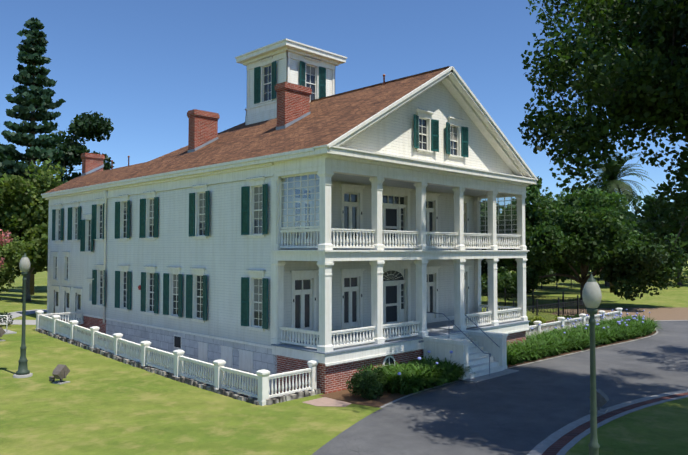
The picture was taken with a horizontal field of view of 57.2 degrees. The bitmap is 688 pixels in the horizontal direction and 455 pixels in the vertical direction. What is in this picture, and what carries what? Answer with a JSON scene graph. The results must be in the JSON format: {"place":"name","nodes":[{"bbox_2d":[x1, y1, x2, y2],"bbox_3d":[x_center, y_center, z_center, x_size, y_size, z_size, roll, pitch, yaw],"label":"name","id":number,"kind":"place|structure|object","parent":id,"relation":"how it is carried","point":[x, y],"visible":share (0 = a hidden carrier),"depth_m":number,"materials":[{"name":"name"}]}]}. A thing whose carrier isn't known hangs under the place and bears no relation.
{"place":"outdoors","nodes":[
{"label":"outdoors","id":0,"kind":"place"},
{"bbox_2d":[47,166,276,397],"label":"house wall","id":1,"kind":"structure","parent":0,"point":[193,257],"depth_m":29.07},
{"bbox_2d":[41,66,513,199],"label":"house roof","id":2,"kind":"structure","parent":1,"relation":"on","point":[325,121],"depth_m":27.76,"materials":[{"name":"brown tile"}]},
{"bbox_2d":[103,74,384,322],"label":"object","id":3,"kind":"object","parent":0,"point":[105,212],"visible":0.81,"depth_m":34.47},
{"bbox_2d":[0,261,687,454],"bbox_3d":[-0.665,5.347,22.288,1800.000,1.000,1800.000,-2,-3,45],"label":"ground","id":4,"kind":"structure","parent":0,"point":[98,404],"depth_m":19.96,"materials":[{"name":"green plant"}]},
{"bbox_2d":[0,327,5,340],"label":"floodlight","id":5,"kind":"object","parent":4,"relation":"on","point":[2,332],"visible":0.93,"depth_m":31.43,"materials":[{"name":"grey metal"}]},
{"bbox_2d":[0,229,11,270],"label":"tree","id":6,"kind":"object","parent":4,"relation":"on","point":[8,236],"depth_m":34.31,"materials":[{"name":"plant"}]},
{"bbox_2d":[0,311,13,326],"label":"hedge","id":7,"kind":"object","parent":4,"relation":"on","point":[8,322],"visible":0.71,"depth_m":36.01,"materials":[{"name":"green plant"}]},
{"bbox_2d":[0,315,16,333],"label":"bench","id":8,"kind":"object","parent":4,"relation":"on","point":[9,331],"visible":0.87,"depth_m":33.66,"materials":[{"name":"concrete"}]},
{"bbox_2d":[0,236,28,292],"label":"small tree","id":9,"kind":"object","parent":4,"relation":"on","point":[10,254],"visible":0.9,"depth_m":39.49,"materials":[{"name":"green plant"}]},
{"bbox_2d":[13,253,32,377],"bbox_3d":[-12.370,3.454,24.363,0.680,4.950,0.680,-2,-3,45],"label":"lamp post","id":10,"kind":"object","parent":4,"relation":"on","point":[23,371],"visible":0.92,"depth_m":24.29,"materials":[{"name":"metal"}]},
{"bbox_2d":[0,309,50,324],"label":"paths","id":11,"kind":"structure","parent":4,"relation":"on","point":[18,314],"depth_m":39.91,"materials":[{"name":"concrete"}]},
{"bbox_2d":[0,158,65,301],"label":"magnolia tree","id":12,"kind":"object","parent":4,"relation":"on","point":[21,199],"depth_m":51.55,"materials":[{"name":"green plant"}]},
{"bbox_2d":[0,17,67,294],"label":"norfolk pine tree","id":13,"kind":"object","parent":4,"relation":"on","point":[41,97],"depth_m":64.16,"materials":[{"name":"green plant"}]},
{"bbox_2d":[0,111,114,181],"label":"tree","id":14,"kind":"object","parent":4,"relation":"on","point":[88,126],"depth_m":78.20,"materials":[{"name":"green plant"}]},
{"bbox_2d":[49,364,69,384],"bbox_3d":[-10.661,5.480,23.465,0.790,0.766,0.530,-1,-2,25],"label":"floodlight","id":15,"kind":"object","parent":4,"relation":"on","point":[60,371],"visible":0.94,"depth_m":23.30,"materials":[{"name":"grey metal"}]},
{"bbox_2d":[54,290,83,320],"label":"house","id":16,"kind":"structure","parent":4,"relation":"on","point":[64,306],"depth_m":39.20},
{"bbox_2d":[81,153,104,175],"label":"chimney","id":17,"kind":"object","parent":16,"relation":"on","point":[92,163],"visible":0.85,"depth_m":41.83,"materials":[{"name":"brick"}]},
{"bbox_2d":[187,109,219,152],"bbox_3d":[-7.463,-4.871,33.407,0.740,2.512,1.540,-2,-3,45],"label":"chimney","id":18,"kind":"object","parent":16,"relation":"on","point":[203,129],"visible":0.85,"depth_m":33.04,"materials":[{"name":"brick"}]},
{"bbox_2d":[235,38,346,124],"bbox_3d":[-2.921,-7.111,34.713,4.380,5.600,4.380,-2,-3,45],"label":"cupola","id":19,"kind":"object","parent":16,"relation":"on","point":[270,66],"visible":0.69,"depth_m":33.62,"materials":[{"name":"white wood"}]},
{"bbox_2d":[275,82,311,129],"bbox_3d":[-2.368,-5.412,29.469,0.740,2.436,1.640,-2,-3,45],"label":"chimney","id":20,"kind":"object","parent":16,"relation":"on","point":[293,103],"visible":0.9,"depth_m":29.05,"materials":[{"name":"brick"}]},
{"bbox_2d":[35,310,320,405],"bbox_3d":[-8.950,5.388,28.454,20.435,2.066,2.698,-2,-3,45],"label":"fence","id":21,"kind":"object","parent":4,"relation":"on","point":[56,327],"visible":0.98,"depth_m":24.20,"materials":[{"name":"white wood"}]},
{"bbox_2d":[271,156,529,393],"bbox_3d":[3.286,2.101,28.180,3.140,8.915,14.330,-2,-3,45],"label":"house porch","id":22,"kind":"object","parent":4,"relation":"on","point":[340,359],"visible":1,"depth_m":24.44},
{"bbox_2d":[422,312,518,381],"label":"porch stairs","id":23,"kind":"structure","parent":4,"relation":"on","point":[484,353],"depth_m":25.86,"materials":[{"name":"concrete"}]},
{"bbox_2d":[480,201,502,213],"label":"tree","id":24,"kind":"object","parent":4,"relation":"on","point":[483,206],"depth_m":104.88,"materials":[{"name":"green plant"}]},
{"bbox_2d":[303,307,687,407],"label":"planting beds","id":25,"kind":"object","parent":4,"relation":"on","point":[345,397],"visible":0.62,"depth_m":29.59,"materials":[{"name":"soil"}]},
{"bbox_2d":[346,364,383,399],"bbox_3d":[0.672,5.315,21.496,1.290,1.168,1.335,1,-2,-30],"label":"shrub","id":26,"kind":"object","parent":25,"relation":"on","point":[365,384],"visible":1,"depth_m":21.23,"materials":[{"name":"green plant"}]},
{"bbox_2d":[373,367,393,387],"bbox_3d":[1.395,5.428,22.525,0.838,0.850,0.974,1,-2,-30],"label":"shrub","id":27,"kind":"object","parent":25,"relation":"on","point":[382,374],"visible":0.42,"depth_m":22.41,"materials":[{"name":"green plant"}]},
{"bbox_2d":[353,350,474,394],"bbox_3d":[2.797,5.306,23.954,3.564,1.208,5.435,-2,-3,45],"label":"agapanthus bed","id":28,"kind":"object","parent":25,"relation":"on","point":[411,379],"depth_m":23.08,"materials":[{"name":"green plant"}]},
{"bbox_2d":[525,321,533,332],"bbox_3d":[11.020,5.920,37.331,1.033,0.911,1.459,-2,-3,45],"label":"garden shrub","id":29,"kind":"object","parent":25,"relation":"on","point":[531,323],"visible":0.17,"depth_m":37.15,"materials":[{"name":"green plant"}]},
{"bbox_2d":[528,316,545,327],"bbox_3d":[12.010,5.941,39.208,1.358,0.967,1.060,0,-2,0],"label":"garden shrub","id":30,"kind":"object","parent":25,"relation":"on","point":[541,319],"visible":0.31,"depth_m":39.21,"materials":[{"name":"green plant"}]},
{"bbox_2d":[554,316,569,326],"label":"garden shrub","id":31,"kind":"object","parent":25,"relation":"on","point":[555,318],"visible":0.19,"depth_m":40.70,"materials":[{"name":"green plant"}]},
{"bbox_2d":[564,314,579,323],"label":"garden shrub","id":32,"kind":"object","parent":25,"relation":"on","point":[572,316],"visible":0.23,"depth_m":42.60,"materials":[{"name":"green plant"}]},
{"bbox_2d":[507,309,663,365],"bbox_3d":[13.629,5.718,35.147,4.326,1.193,21.570,-2,-3,45],"label":"agapanthus bed","id":33,"kind":"object","parent":25,"relation":"on","point":[545,344],"depth_m":33.25,"materials":[{"name":"green plant"}]},
{"bbox_2d":[481,260,515,281],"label":"tree","id":34,"kind":"object","parent":4,"relation":"on","point":[484,267],"visible":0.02,"depth_m":78.95,"materials":[{"name":"green plant"}]},
{"bbox_2d":[500,225,568,282],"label":"tree","id":35,"kind":"object","parent":4,"relation":"on","point":[558,277],"depth_m":81.91,"materials":[{"name":"green plant"}]},
{"bbox_2d":[480,176,594,294],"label":"garden tree","id":36,"kind":"object","parent":4,"relation":"on","point":[533,193],"depth_m":70.34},
{"bbox_2d":[481,289,596,319],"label":"iron fence","id":37,"kind":"object","parent":4,"relation":"on","point":[537,310],"visible":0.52,"depth_m":45.13,"materials":[{"name":"black metal"}]},
{"bbox_2d":[526,308,622,335],"bbox_3d":[13.896,6.042,38.163,0.330,1.460,14.265,-2,-3,45],"label":"fence","id":38,"kind":"object","parent":4,"relation":"on","point":[563,321],"visible":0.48,"depth_m":37.62,"materials":[{"name":"white wood"}]},
{"bbox_2d":[481,183,687,305],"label":"tree","id":39,"kind":"object","parent":4,"relation":"on","point":[601,239],"depth_m":54.33,"materials":[{"name":"green plant"}]},
{"bbox_2d":[483,271,687,289],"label":"hedge","id":40,"kind":"object","parent":4,"relation":"on","point":[556,288],"visible":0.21,"depth_m":82.23,"materials":[{"name":"green plant"}]},
{"bbox_2d":[581,152,653,292],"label":"palm tree","id":41,"kind":"object","parent":4,"relation":"on","point":[621,186],"depth_m":74.24,"materials":[{"name":"green plant"}]},
{"bbox_2d":[588,209,655,286],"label":"tree","id":42,"kind":"object","parent":4,"relation":"on","point":[630,218],"depth_m":85.75,"materials":[{"name":"green plant"}]},
{"bbox_2d":[632,193,687,284],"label":"tree","id":43,"kind":"object","parent":4,"relation":"on","point":[645,206],"depth_m":89.51,"materials":[{"name":"green plant"}]},
{"bbox_2d":[0,0,687,216],"label":"sky","id":44,"kind":"structure","parent":0,"point":[142,65],"materials":[{"name":"blue"}]},
{"bbox_2d":[283,177,474,340],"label":"porch wall","id":45,"kind":"structure","parent":0,"point":[351,280],"depth_m":27.99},
{"bbox_2d":[313,66,537,185],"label":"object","id":46,"kind":"structure","parent":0,"point":[426,133],"depth_m":27.30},
{"bbox_2d":[312,320,687,454],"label":"driveway","id":47,"kind":"structure","parent":0,"point":[525,409],"depth_m":20.73,"materials":[{"name":"grey asphalt"}]},
{"bbox_2d":[517,0,687,252],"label":"cottonwood tree","id":48,"kind":"object","parent":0,"point":[645,63],"depth_m":17.81,"materials":[{"name":"green plant"}]},
{"bbox_2d":[527,389,687,454],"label":"curb","id":49,"kind":"structure","parent":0,"point":[648,426],"depth_m":17.39,"materials":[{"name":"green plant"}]},
{"bbox_2d":[582,273,601,454],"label":"lamp post","id":50,"kind":"object","parent":49,"relation":"on","point":[591,295],"visible":1,"depth_m":12.88,"materials":[{"name":"metal"}]},
{"bbox_2d":[589,388,608,414],"bbox_3d":[7.843,5.418,19.487,0.530,0.766,0.790,-1,-3,35],"label":"floodlight","id":51,"kind":"object","parent":49,"relation":"on","point":[602,398],"visible":0.65,"depth_m":19.46,"materials":[{"name":"grey metal"}]}
]}

